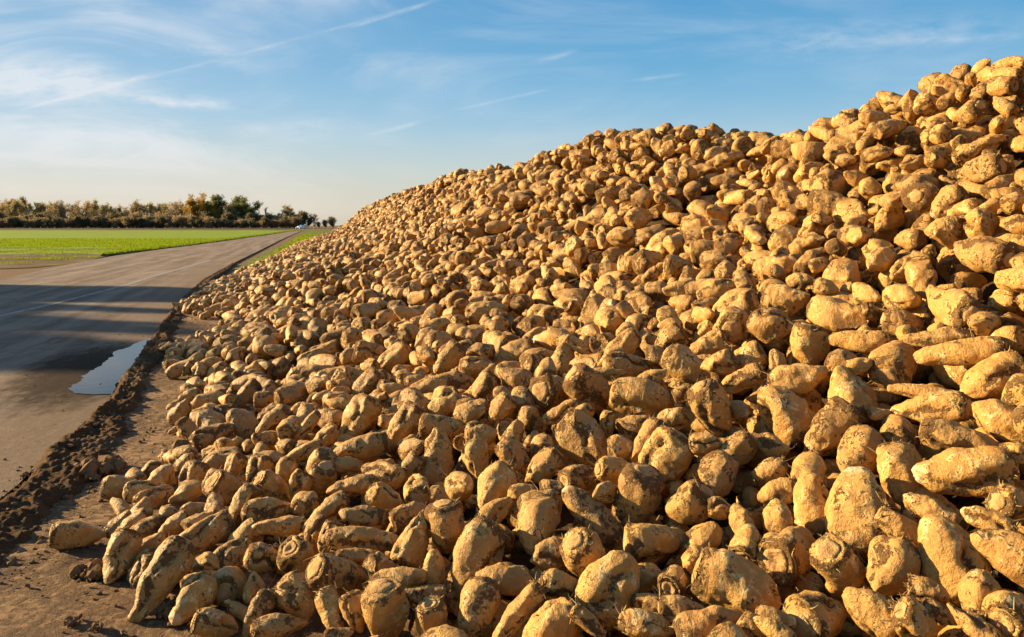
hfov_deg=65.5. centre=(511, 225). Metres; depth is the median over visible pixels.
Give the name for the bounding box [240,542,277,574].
sugar beet
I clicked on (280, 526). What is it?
sugar beet
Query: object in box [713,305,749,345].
sugar beet
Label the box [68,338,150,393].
puddle
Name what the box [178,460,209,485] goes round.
sugar beet
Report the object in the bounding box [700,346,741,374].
sugar beet
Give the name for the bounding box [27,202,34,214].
tree
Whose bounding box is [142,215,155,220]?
shrub
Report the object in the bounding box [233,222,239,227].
shrub
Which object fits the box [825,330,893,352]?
sugar beet
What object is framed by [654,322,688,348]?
sugar beet
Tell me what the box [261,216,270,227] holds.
shrub
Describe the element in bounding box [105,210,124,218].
shrub
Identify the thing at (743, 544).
sugar beet
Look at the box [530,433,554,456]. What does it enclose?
sugar beet
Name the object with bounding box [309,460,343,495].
sugar beet
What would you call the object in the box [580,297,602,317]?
sugar beet
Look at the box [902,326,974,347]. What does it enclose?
sugar beet
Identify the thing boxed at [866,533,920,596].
sugar beet
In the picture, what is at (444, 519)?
sugar beet
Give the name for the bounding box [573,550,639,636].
sugar beet
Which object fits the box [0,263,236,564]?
mud verge
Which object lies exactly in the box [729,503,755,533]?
sugar beet
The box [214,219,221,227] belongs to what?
shrub
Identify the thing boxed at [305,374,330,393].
sugar beet
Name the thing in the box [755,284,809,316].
sugar beet
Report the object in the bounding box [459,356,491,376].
sugar beet
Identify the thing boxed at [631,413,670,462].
sugar beet
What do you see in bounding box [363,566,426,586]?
sugar beet
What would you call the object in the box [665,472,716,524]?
sugar beet
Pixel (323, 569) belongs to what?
sugar beet
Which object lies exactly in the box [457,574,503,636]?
sugar beet
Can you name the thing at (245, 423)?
sugar beet
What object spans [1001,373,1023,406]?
sugar beet
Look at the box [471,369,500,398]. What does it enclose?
sugar beet
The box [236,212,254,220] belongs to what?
shrub
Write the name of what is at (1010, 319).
sugar beet
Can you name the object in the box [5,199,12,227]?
tree
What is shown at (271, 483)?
sugar beet
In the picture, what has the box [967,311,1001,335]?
sugar beet
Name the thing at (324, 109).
sky
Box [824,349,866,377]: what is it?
sugar beet
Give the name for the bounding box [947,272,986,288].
sugar beet
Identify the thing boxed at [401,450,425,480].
sugar beet
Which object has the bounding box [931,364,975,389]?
sugar beet
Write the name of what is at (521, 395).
sugar beet
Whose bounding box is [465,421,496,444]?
sugar beet
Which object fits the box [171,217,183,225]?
shrub
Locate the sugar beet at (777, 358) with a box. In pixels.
[767,348,786,374]
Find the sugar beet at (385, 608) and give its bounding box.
[360,571,409,636]
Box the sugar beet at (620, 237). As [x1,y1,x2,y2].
[606,227,635,246]
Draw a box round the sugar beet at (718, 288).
[695,278,735,299]
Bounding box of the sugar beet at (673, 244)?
[663,234,684,255]
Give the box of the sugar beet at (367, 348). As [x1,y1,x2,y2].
[351,340,385,363]
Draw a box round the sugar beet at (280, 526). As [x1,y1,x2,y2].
[252,512,306,536]
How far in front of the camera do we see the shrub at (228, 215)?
380.57 m
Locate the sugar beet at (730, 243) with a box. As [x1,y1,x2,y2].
[714,233,743,255]
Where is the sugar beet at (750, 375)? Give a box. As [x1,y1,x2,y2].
[721,363,766,394]
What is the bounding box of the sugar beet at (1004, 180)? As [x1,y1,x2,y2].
[980,174,1013,198]
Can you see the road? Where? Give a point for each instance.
(39, 343)
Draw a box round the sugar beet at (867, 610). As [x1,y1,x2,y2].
[842,587,899,636]
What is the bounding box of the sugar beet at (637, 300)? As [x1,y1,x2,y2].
[624,290,652,312]
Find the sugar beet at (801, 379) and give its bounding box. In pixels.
[759,363,827,396]
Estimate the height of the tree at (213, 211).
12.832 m
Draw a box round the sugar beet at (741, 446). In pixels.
[717,424,763,465]
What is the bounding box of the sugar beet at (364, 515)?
[339,505,388,527]
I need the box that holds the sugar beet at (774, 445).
[751,432,789,463]
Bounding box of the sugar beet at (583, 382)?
[560,362,612,413]
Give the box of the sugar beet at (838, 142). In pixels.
[823,130,865,152]
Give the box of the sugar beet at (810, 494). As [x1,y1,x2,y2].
[793,473,828,537]
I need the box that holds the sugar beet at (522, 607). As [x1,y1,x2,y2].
[492,572,547,636]
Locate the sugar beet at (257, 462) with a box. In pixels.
[246,453,272,482]
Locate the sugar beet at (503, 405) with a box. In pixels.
[488,390,516,421]
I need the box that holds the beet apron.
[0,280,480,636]
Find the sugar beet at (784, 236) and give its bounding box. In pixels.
[767,225,798,253]
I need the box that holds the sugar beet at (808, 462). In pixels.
[789,452,827,486]
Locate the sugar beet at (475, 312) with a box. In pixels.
[465,301,507,324]
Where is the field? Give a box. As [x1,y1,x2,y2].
[0,230,294,268]
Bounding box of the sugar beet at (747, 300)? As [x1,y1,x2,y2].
[712,286,760,322]
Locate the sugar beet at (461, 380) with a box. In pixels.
[444,370,474,389]
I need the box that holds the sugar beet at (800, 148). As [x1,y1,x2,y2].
[791,141,826,161]
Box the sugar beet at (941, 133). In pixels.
[929,124,952,144]
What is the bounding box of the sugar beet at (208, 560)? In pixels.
[192,551,219,572]
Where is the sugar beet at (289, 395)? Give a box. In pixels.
[274,385,301,405]
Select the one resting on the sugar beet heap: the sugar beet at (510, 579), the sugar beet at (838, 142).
the sugar beet at (838, 142)
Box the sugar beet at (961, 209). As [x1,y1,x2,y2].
[947,197,984,221]
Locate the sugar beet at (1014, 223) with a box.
[1000,214,1023,234]
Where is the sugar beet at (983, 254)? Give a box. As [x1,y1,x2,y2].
[953,235,1022,273]
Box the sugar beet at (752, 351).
[734,340,767,368]
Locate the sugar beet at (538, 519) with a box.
[516,482,561,555]
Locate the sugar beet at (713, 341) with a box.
[689,327,728,353]
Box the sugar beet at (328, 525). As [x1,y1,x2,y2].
[317,519,341,552]
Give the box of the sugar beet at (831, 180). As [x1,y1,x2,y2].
[809,169,852,196]
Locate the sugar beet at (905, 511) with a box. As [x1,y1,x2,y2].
[900,487,969,524]
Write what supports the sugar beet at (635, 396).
on the sugar beet heap
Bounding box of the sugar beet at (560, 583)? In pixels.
[539,568,578,599]
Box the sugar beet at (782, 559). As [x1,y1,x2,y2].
[751,525,815,586]
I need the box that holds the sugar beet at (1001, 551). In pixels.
[970,528,1023,587]
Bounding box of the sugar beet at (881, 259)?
[866,241,901,271]
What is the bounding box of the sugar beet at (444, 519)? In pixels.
[424,497,464,553]
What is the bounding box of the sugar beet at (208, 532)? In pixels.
[179,501,235,554]
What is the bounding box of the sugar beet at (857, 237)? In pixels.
[846,227,872,247]
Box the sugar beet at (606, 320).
[594,305,624,334]
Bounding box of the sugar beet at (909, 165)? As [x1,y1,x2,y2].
[899,155,928,172]
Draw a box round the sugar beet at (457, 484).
[442,470,473,500]
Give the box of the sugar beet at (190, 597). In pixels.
[168,570,217,625]
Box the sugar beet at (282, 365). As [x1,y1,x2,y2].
[270,356,291,376]
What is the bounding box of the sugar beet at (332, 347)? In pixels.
[297,339,340,361]
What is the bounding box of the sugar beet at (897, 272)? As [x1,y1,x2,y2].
[890,254,910,281]
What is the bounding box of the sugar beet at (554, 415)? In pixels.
[542,398,582,424]
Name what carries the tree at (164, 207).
on the ploughed strip
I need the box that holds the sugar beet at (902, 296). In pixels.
[877,284,921,309]
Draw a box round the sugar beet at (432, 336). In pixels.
[422,329,452,346]
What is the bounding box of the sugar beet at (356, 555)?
[336,547,377,563]
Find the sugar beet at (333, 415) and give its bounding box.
[310,408,342,434]
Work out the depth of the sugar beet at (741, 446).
2.72 m
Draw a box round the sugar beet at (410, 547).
[390,509,428,568]
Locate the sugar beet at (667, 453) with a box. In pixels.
[638,421,693,482]
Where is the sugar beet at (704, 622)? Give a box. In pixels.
[666,605,741,636]
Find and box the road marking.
[0,260,209,316]
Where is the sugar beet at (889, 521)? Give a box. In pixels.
[869,490,918,546]
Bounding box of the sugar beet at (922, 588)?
[897,573,949,602]
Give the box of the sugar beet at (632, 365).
[602,351,649,378]
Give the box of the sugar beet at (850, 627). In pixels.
[836,602,861,636]
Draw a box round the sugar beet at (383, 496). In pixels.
[365,480,403,511]
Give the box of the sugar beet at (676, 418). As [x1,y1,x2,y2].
[656,407,689,429]
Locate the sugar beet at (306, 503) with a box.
[287,491,318,517]
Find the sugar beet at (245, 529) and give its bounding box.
[227,518,260,541]
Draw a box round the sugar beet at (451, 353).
[433,339,465,374]
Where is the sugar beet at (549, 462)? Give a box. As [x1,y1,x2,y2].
[525,445,566,483]
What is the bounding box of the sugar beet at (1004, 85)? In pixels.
[986,76,1019,95]
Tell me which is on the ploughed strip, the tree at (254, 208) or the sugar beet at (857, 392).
the tree at (254, 208)
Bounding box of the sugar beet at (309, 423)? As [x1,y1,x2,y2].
[293,409,321,441]
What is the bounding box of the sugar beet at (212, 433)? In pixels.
[188,422,233,451]
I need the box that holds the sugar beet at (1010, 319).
[977,311,1023,336]
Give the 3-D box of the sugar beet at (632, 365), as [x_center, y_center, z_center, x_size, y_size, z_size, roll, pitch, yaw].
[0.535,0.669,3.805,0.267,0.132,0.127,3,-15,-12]
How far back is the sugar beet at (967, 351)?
2.73 m
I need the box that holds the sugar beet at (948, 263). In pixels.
[936,247,980,282]
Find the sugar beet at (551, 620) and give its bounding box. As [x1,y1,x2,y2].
[522,592,583,636]
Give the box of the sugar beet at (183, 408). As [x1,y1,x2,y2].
[167,398,191,425]
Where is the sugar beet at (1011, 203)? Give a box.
[999,192,1023,215]
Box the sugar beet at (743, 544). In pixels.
[726,524,761,564]
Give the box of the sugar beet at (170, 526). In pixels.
[157,510,189,537]
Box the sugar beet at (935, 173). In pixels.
[891,168,945,190]
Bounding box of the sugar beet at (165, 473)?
[147,463,174,485]
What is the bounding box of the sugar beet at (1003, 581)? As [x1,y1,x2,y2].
[991,531,1023,590]
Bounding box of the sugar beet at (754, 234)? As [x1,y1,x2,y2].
[744,224,766,244]
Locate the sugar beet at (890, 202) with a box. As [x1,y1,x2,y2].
[878,191,902,212]
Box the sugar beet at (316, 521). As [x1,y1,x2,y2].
[304,512,329,546]
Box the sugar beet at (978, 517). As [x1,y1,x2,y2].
[960,505,1022,532]
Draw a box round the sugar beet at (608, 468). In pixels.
[587,456,628,482]
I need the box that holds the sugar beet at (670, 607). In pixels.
[649,583,704,624]
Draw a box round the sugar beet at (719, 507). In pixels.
[707,496,731,519]
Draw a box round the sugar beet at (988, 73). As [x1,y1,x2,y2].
[976,66,1023,93]
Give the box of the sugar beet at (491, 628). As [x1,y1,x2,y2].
[481,599,514,636]
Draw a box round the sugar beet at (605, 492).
[592,481,616,502]
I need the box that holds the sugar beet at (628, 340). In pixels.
[598,328,644,366]
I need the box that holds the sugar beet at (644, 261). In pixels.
[632,249,663,274]
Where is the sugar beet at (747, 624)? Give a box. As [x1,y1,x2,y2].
[736,610,766,636]
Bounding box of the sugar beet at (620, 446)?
[607,434,633,458]
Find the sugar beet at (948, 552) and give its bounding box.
[918,513,993,610]
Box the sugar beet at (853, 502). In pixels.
[824,466,888,564]
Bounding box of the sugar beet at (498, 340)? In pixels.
[482,330,518,351]
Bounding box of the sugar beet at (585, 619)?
[566,597,605,636]
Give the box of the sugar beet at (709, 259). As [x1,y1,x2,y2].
[699,250,726,269]
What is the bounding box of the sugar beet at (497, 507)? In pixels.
[468,496,512,523]
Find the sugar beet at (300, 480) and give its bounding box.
[289,468,312,498]
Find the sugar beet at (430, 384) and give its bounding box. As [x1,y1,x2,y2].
[410,373,452,393]
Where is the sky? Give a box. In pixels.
[0,0,1023,225]
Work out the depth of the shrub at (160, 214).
384.75 m
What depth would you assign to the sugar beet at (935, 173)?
4.15 m
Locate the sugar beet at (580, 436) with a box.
[554,408,607,467]
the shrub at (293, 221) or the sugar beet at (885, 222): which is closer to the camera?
the sugar beet at (885, 222)
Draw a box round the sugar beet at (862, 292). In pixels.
[852,282,881,304]
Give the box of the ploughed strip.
[0,228,318,229]
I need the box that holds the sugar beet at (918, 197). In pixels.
[901,181,939,212]
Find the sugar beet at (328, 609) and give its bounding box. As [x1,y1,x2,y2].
[313,583,343,628]
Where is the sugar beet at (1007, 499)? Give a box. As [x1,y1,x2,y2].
[983,481,1023,522]
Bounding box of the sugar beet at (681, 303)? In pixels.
[668,294,697,312]
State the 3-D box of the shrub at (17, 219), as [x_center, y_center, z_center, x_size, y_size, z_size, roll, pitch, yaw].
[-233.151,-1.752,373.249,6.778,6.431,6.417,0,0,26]
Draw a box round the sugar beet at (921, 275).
[900,253,937,298]
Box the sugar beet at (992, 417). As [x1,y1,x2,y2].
[971,399,1023,443]
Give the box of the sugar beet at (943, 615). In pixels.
[922,597,956,625]
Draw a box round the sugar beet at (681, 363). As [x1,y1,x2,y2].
[658,341,710,385]
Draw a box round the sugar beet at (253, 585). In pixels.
[243,571,265,605]
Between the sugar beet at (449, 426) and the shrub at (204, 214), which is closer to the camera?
the sugar beet at (449, 426)
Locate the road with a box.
[0,229,301,497]
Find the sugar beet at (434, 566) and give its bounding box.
[422,548,447,584]
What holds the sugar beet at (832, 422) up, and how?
on the sugar beet heap
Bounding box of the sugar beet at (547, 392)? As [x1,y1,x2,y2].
[528,372,568,410]
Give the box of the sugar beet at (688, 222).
[680,214,709,231]
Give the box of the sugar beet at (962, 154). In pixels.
[950,134,1006,166]
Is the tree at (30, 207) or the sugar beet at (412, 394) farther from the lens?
the tree at (30, 207)
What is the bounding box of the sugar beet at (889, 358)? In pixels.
[867,340,918,390]
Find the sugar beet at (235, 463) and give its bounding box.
[224,451,247,476]
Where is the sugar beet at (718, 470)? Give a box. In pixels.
[698,450,742,496]
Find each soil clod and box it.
[63,613,82,626]
[69,558,103,582]
[74,453,126,480]
[92,621,106,630]
[149,595,177,618]
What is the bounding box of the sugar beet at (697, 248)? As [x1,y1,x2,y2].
[689,239,714,263]
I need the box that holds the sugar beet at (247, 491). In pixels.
[229,481,265,524]
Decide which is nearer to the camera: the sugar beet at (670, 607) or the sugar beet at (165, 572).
the sugar beet at (670, 607)
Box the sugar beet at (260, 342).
[252,334,278,359]
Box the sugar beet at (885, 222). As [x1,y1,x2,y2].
[874,208,905,232]
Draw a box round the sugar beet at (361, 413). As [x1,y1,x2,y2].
[339,392,382,436]
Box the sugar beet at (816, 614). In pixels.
[782,590,846,636]
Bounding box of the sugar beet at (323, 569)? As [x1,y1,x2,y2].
[298,551,365,594]
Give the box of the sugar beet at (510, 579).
[475,562,538,596]
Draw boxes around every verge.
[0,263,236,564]
[105,229,333,255]
[234,230,331,268]
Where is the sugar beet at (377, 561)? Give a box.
[362,551,394,576]
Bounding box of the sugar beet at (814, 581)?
[775,570,824,610]
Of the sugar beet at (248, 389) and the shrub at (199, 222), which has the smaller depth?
the sugar beet at (248, 389)
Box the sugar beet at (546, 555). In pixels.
[530,536,564,570]
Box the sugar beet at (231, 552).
[213,537,252,567]
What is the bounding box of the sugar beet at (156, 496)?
[132,485,173,507]
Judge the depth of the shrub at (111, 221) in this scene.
374.44 m
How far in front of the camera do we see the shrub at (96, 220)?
371.13 m
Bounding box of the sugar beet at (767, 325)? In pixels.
[746,304,792,343]
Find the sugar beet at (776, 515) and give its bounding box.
[762,498,792,534]
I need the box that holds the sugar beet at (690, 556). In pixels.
[681,544,703,576]
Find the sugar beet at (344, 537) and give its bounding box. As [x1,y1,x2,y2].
[321,526,398,551]
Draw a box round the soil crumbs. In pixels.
[0,101,1023,636]
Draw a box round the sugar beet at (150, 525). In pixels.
[129,515,160,538]
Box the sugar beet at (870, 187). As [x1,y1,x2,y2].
[859,177,881,199]
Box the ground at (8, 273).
[0,226,338,498]
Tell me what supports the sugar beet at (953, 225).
on the sugar beet heap
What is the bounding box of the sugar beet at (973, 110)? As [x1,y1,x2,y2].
[952,97,995,123]
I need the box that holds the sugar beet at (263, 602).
[242,576,278,636]
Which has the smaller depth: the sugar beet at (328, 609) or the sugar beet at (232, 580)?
the sugar beet at (328, 609)
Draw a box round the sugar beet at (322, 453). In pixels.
[304,447,336,472]
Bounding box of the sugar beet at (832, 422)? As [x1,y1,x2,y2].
[803,395,865,456]
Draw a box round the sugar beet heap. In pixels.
[103,56,1023,636]
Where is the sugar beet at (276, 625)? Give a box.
[248,613,308,636]
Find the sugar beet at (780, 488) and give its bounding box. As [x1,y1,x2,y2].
[757,474,794,504]
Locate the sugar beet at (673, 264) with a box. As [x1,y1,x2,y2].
[663,254,692,274]
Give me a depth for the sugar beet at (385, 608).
2.31 m
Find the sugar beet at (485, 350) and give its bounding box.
[466,342,495,360]
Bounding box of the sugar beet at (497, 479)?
[477,456,518,508]
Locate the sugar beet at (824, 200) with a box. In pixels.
[806,189,852,215]
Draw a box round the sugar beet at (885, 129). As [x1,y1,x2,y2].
[872,119,906,139]
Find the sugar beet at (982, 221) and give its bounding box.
[965,207,999,237]
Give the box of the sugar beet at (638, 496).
[612,460,665,534]
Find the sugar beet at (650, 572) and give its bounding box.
[638,562,660,592]
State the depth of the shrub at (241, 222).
372.12 m
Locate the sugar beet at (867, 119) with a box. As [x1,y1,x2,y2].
[858,110,891,128]
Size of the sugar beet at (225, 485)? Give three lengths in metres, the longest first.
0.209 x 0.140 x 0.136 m
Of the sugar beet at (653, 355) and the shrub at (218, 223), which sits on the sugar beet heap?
the sugar beet at (653, 355)
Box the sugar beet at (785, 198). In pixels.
[776,186,804,209]
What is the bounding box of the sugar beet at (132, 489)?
[122,480,165,501]
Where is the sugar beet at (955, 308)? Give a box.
[926,284,985,329]
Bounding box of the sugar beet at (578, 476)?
[558,464,594,489]
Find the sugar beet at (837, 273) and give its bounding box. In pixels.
[822,258,860,292]
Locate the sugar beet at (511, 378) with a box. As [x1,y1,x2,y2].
[500,367,532,390]
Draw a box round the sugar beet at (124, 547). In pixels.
[102,525,143,584]
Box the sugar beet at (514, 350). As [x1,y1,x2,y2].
[495,337,535,363]
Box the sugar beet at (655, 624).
[609,601,674,636]
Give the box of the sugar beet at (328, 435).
[314,424,339,446]
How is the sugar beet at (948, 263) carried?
on the sugar beet heap
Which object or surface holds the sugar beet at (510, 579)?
on the sugar beet at (564, 569)
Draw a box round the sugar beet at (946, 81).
[931,73,965,98]
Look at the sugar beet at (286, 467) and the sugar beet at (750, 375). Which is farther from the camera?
the sugar beet at (286, 467)
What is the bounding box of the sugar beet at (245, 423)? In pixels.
[226,408,259,439]
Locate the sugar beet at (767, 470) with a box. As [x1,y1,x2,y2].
[751,456,795,483]
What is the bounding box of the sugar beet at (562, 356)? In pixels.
[551,343,574,376]
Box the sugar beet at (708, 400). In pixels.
[682,375,731,437]
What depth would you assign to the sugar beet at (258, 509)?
3.18 m
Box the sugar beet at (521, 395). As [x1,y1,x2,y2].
[511,386,534,415]
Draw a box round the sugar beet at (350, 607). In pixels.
[332,588,364,632]
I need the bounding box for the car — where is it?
[296,225,305,228]
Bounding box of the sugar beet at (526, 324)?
[516,315,545,337]
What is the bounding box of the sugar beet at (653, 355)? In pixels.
[645,345,664,369]
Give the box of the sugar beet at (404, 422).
[387,399,424,451]
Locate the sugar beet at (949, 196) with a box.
[930,181,969,218]
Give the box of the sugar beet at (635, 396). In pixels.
[609,376,674,416]
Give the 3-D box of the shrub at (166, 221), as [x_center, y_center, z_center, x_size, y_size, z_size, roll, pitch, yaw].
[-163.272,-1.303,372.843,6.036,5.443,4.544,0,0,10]
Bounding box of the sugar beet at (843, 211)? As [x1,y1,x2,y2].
[831,198,871,223]
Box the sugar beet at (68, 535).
[38,520,106,549]
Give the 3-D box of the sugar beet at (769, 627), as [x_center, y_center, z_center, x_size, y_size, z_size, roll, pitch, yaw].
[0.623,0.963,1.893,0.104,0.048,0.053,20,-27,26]
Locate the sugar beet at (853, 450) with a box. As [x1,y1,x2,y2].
[836,419,886,472]
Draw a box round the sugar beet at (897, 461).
[866,437,924,505]
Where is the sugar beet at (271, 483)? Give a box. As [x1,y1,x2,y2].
[251,469,291,502]
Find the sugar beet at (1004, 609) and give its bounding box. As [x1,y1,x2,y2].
[978,590,1023,636]
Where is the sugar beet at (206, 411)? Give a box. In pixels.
[189,407,226,422]
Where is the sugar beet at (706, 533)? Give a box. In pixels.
[681,521,722,552]
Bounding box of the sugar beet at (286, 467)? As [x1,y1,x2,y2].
[275,456,297,481]
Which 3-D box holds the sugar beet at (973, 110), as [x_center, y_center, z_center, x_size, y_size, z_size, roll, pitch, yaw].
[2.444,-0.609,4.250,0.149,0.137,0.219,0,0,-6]
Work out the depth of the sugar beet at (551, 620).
2.11 m
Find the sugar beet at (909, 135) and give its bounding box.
[895,125,923,153]
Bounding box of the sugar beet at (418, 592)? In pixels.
[404,583,452,608]
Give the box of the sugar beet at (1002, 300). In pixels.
[987,289,1020,312]
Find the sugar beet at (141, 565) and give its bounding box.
[129,553,153,587]
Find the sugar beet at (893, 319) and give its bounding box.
[878,306,923,335]
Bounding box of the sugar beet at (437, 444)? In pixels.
[420,427,452,487]
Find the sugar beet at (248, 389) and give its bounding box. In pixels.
[235,378,261,407]
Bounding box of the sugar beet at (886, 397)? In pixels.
[867,384,901,405]
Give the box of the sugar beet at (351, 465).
[334,457,363,475]
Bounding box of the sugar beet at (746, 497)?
[736,486,762,508]
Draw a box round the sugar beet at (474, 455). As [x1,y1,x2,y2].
[459,437,488,478]
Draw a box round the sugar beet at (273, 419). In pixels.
[255,405,290,432]
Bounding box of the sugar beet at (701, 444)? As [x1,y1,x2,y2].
[687,432,722,455]
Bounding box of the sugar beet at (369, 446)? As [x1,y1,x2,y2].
[333,430,397,459]
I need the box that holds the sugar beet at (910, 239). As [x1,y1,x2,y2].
[893,228,926,249]
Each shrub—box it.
[0,218,5,227]
[5,217,17,227]
[10,215,20,227]
[22,217,33,227]
[29,219,37,227]
[33,217,44,227]
[34,211,50,227]
[39,219,49,227]
[40,216,49,227]
[49,217,61,227]
[51,216,64,227]
[65,217,79,227]
[72,214,86,227]
[83,216,95,227]
[90,216,106,227]
[97,216,107,226]
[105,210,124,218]
[107,218,116,227]
[114,218,123,227]
[120,216,134,226]
[128,211,142,227]
[133,216,143,227]
[135,218,147,227]
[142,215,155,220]
[153,211,168,218]
[154,215,166,227]
[157,218,169,227]
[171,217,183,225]
[172,215,190,227]
[187,215,197,227]
[195,220,202,227]
[200,211,218,218]
[202,216,213,227]
[205,217,216,227]
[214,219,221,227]
[220,217,227,227]
[221,212,238,221]
[224,221,230,227]
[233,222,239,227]
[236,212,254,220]
[238,218,246,227]
[249,218,258,227]
[255,214,264,227]
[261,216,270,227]
[265,213,279,227]
[269,219,279,227]
[281,216,292,226]
[288,216,302,226]
[296,211,315,226]
[322,219,328,227]
[327,217,337,227]
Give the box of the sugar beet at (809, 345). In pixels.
[787,320,829,365]
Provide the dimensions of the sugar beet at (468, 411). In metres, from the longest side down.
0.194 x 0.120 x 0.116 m
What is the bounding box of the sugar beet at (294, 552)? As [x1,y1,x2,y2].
[274,526,313,573]
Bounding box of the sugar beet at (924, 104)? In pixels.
[913,93,937,115]
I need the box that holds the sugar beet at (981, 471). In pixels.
[911,445,1019,496]
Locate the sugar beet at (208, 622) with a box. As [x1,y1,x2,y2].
[188,606,237,636]
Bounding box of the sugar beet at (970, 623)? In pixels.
[947,603,1003,636]
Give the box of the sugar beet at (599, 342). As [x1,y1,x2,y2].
[589,333,615,353]
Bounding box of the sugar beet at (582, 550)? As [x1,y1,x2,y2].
[555,525,605,577]
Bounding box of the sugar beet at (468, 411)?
[453,398,490,423]
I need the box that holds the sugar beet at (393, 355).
[377,341,411,372]
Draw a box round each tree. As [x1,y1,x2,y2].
[0,202,6,213]
[2,203,19,214]
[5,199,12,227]
[7,198,22,216]
[17,195,27,227]
[17,201,28,214]
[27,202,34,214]
[27,203,46,213]
[31,203,47,215]
[42,205,53,215]
[48,200,59,217]
[51,199,65,216]
[58,201,68,218]
[66,202,75,227]
[71,200,83,217]
[73,201,93,218]
[89,198,100,217]
[90,203,98,216]
[97,205,106,217]
[99,202,109,216]
[106,206,113,216]
[116,203,129,214]
[129,200,143,215]
[134,199,146,214]
[145,202,155,216]
[154,205,168,227]
[160,204,168,216]
[161,202,180,227]
[174,200,186,227]
[181,199,200,216]
[185,194,201,218]
[194,192,206,226]
[200,191,216,211]
[204,195,223,215]
[208,204,220,217]
[212,193,227,217]
[227,194,247,218]
[229,204,238,217]
[230,196,250,215]
[234,197,250,216]
[243,201,263,215]
[279,204,290,214]
[313,214,318,227]
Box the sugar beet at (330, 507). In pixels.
[302,490,349,531]
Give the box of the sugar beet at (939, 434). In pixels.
[915,413,999,450]
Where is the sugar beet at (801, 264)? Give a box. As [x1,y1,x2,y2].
[793,247,829,276]
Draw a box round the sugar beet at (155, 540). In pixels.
[139,531,165,552]
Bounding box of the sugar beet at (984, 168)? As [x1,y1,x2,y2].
[960,151,1008,183]
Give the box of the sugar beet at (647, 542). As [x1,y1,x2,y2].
[620,518,684,562]
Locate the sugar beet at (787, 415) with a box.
[757,385,815,449]
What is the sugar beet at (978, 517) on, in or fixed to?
on the sugar beet heap
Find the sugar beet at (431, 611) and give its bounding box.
[412,593,447,635]
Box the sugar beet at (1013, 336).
[991,326,1023,353]
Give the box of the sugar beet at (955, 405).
[890,390,972,422]
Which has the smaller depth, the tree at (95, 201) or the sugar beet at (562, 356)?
the sugar beet at (562, 356)
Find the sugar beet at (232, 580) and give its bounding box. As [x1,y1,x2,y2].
[211,566,246,606]
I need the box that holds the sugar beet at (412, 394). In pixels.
[397,387,427,427]
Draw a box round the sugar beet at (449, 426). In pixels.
[416,413,465,437]
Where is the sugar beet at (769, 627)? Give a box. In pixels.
[753,616,796,636]
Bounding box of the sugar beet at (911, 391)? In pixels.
[887,383,951,398]
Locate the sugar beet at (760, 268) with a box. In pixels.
[752,256,796,283]
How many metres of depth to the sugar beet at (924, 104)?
4.61 m
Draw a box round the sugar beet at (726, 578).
[688,538,780,613]
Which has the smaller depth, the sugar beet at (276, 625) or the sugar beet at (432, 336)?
the sugar beet at (276, 625)
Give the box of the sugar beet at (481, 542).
[450,507,509,599]
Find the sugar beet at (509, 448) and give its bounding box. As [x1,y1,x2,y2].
[493,433,528,473]
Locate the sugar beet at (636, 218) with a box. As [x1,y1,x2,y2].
[623,207,653,230]
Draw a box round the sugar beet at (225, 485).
[201,465,241,506]
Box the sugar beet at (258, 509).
[238,497,290,521]
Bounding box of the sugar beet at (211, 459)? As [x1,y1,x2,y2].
[202,446,241,469]
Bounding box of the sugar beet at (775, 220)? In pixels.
[766,210,798,232]
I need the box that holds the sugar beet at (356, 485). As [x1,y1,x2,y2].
[326,473,376,495]
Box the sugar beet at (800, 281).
[785,272,813,290]
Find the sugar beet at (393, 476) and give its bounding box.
[362,461,406,489]
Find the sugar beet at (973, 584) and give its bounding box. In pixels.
[957,569,1001,614]
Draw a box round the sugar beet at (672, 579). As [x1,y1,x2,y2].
[653,564,688,594]
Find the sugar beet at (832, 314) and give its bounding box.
[806,295,866,332]
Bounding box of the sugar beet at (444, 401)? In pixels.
[427,386,461,415]
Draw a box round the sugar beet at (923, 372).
[868,346,933,383]
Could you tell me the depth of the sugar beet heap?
5.82 m
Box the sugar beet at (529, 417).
[518,406,542,438]
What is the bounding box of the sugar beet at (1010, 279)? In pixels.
[994,266,1023,292]
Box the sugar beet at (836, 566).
[805,532,865,598]
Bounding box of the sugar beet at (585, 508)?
[561,485,623,549]
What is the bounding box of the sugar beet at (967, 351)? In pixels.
[913,335,1007,365]
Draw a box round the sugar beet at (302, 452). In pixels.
[286,439,323,461]
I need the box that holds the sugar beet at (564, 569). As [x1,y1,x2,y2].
[530,566,578,611]
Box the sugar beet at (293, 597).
[270,565,315,620]
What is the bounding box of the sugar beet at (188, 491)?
[168,474,203,504]
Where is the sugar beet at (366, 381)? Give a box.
[351,366,384,394]
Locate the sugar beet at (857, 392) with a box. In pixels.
[828,365,878,424]
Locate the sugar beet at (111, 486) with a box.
[100,475,136,498]
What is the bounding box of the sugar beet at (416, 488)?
[403,473,430,503]
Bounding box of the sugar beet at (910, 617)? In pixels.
[881,586,937,636]
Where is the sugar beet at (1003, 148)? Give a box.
[989,131,1020,154]
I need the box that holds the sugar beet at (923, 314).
[907,302,934,330]
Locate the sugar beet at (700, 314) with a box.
[691,306,714,322]
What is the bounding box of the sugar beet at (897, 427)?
[878,414,916,445]
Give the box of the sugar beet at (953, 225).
[924,215,962,240]
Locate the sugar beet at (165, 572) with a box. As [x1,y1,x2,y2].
[127,535,202,622]
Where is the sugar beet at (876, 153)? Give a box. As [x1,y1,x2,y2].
[861,145,893,162]
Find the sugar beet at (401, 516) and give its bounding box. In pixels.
[388,501,426,533]
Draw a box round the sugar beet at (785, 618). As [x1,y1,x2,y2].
[755,605,795,628]
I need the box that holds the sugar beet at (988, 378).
[960,346,1023,400]

